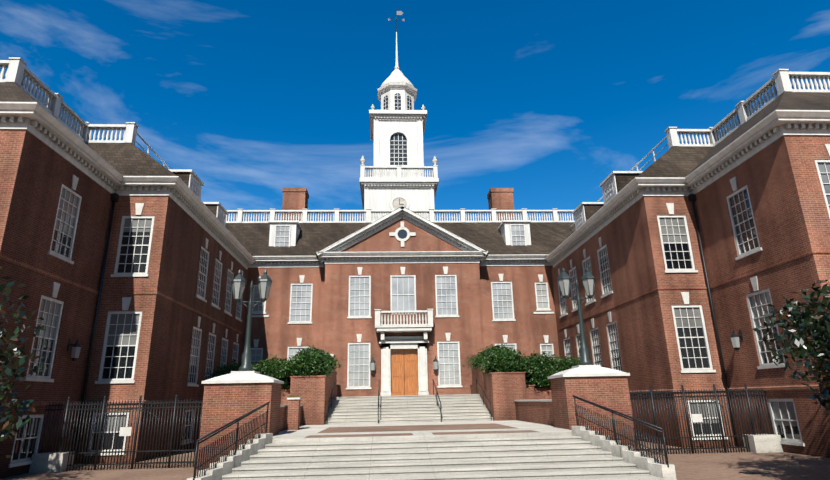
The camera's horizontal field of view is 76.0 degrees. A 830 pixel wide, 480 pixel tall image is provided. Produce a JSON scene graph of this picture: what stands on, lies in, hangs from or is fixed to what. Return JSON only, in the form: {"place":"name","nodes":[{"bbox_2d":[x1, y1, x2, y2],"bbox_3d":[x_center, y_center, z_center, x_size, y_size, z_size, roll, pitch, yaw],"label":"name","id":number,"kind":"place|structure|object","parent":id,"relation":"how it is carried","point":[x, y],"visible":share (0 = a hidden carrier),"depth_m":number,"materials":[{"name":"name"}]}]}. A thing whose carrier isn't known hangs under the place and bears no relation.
{"place":"outdoors","nodes":[
{"label":"outdoors","id":0,"kind":"place"},
{"bbox_2d":[197,269,283,469],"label":"pier","id":1,"kind":"structure","parent":0,"point":[234,395],"depth_m":18.72,"materials":[{"name":"brick"}]},
{"bbox_2d":[225,188,575,396],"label":"block","id":2,"kind":"structure","parent":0,"point":[401,301],"depth_m":37.85,"materials":[{"name":"brick"}]},
{"bbox_2d":[360,11,438,220],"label":"cupola","id":3,"kind":"object","parent":2,"relation":"on","point":[398,179],"visible":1,"depth_m":48.33,"materials":[{"name":"white paint"}]},
{"bbox_2d":[0,441,829,479],"bbox_3d":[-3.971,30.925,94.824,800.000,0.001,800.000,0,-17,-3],"label":"ground","id":4,"kind":"structure","parent":0,"point":[732,465],"depth_m":16.94,"materials":[{"name":"brick"}]},
{"bbox_2d":[0,266,44,457],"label":"magnolia tree","id":5,"kind":"object","parent":4,"relation":"on","point":[4,388],"visible":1,"depth_m":10.95,"materials":[{"name":"green plant"}]},
{"bbox_2d":[29,394,202,472],"bbox_3d":[-10.333,6.854,18.999,5.870,2.500,0.700,0,-17,-3],"label":"fence","id":6,"kind":"object","parent":4,"relation":"on","point":[51,461],"visible":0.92,"depth_m":18.91,"materials":[{"name":"black metal"}]},
{"bbox_2d":[0,57,255,478],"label":"wing","id":7,"kind":"structure","parent":4,"relation":"on","point":[125,260],"depth_m":22.04,"materials":[{"name":"red brick"}]},
{"bbox_2d":[187,401,272,479],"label":"stair rail","id":8,"kind":"object","parent":4,"relation":"on","point":[225,464],"visible":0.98,"depth_m":14.67,"materials":[{"name":"metal"}]},
{"bbox_2d":[280,366,551,424],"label":"planters","id":9,"kind":"object","parent":4,"relation":"on","point":[503,391],"visible":0.35,"depth_m":28.32,"materials":[{"name":"brick"}]},
{"bbox_2d":[205,343,593,391],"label":"shrubs","id":10,"kind":"object","parent":9,"relation":"in","point":[314,361],"visible":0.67,"depth_m":29.64,"materials":[{"name":"green plant"}]},
{"bbox_2d":[279,399,553,431],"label":"terrace parapets","id":11,"kind":"object","parent":4,"relation":"on","point":[539,411],"visible":0.27,"depth_m":23.87,"materials":[{"name":"brick"}]},
{"bbox_2d":[272,420,571,442],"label":"terrace","id":12,"kind":"structure","parent":4,"relation":"on","point":[402,431],"depth_m":19.64,"materials":[{"name":"stone"}]},
{"bbox_2d":[287,395,301,429],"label":"brick pillar","id":13,"kind":"structure","parent":12,"relation":"on","point":[293,420],"depth_m":22.76,"materials":[{"name":"brick"}]},
{"bbox_2d":[325,394,492,423],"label":"stairs","id":14,"kind":"structure","parent":12,"relation":"on","point":[401,409],"depth_m":29.71,"materials":[{"name":"stone"}]},
{"bbox_2d":[327,379,491,422],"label":"handrails","id":15,"kind":"object","parent":14,"relation":"on","point":[433,394],"visible":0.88,"depth_m":29.99,"materials":[{"name":"black metal"}]},
{"bbox_2d":[222,436,663,479],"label":"stairs","id":16,"kind":"structure","parent":4,"relation":"on","point":[544,458],"depth_m":14.94,"materials":[{"name":"stone"}]},
{"bbox_2d":[571,395,676,479],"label":"stair rail","id":17,"kind":"object","parent":4,"relation":"on","point":[653,466],"visible":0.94,"depth_m":15.07,"materials":[{"name":"metal"}]},
{"bbox_2d":[545,69,829,457],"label":"wing","id":18,"kind":"structure","parent":4,"relation":"on","point":[695,259],"depth_m":23.16,"materials":[{"name":"red brick"}]},
{"bbox_2d":[629,383,783,454],"bbox_3d":[10.704,6.772,20.187,5.870,2.500,0.700,0,-17,-3],"label":"fence","id":19,"kind":"object","parent":4,"relation":"on","point":[754,442],"visible":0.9,"depth_m":20.15,"materials":[{"name":"black metal"}]},
{"bbox_2d":[739,471,770,473],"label":"drain grates","id":20,"kind":"object","parent":4,"relation":"on","point":[754,472],"visible":1,"depth_m":14.62,"materials":[{"name":"black metal"}]},
{"bbox_2d":[753,279,829,422],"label":"magnolia tree","id":21,"kind":"object","parent":4,"relation":"on","point":[817,330],"visible":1,"depth_m":13.11,"materials":[{"name":"green plant"}]},
{"bbox_2d":[0,0,829,220],"label":"sky","id":22,"kind":"structure","parent":0,"point":[543,100],"materials":[{"name":"blue"}]},
{"bbox_2d":[547,268,636,449],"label":"pier","id":23,"kind":"structure","parent":0,"point":[586,379],"depth_m":19.48,"materials":[{"name":"brick"}]}
]}

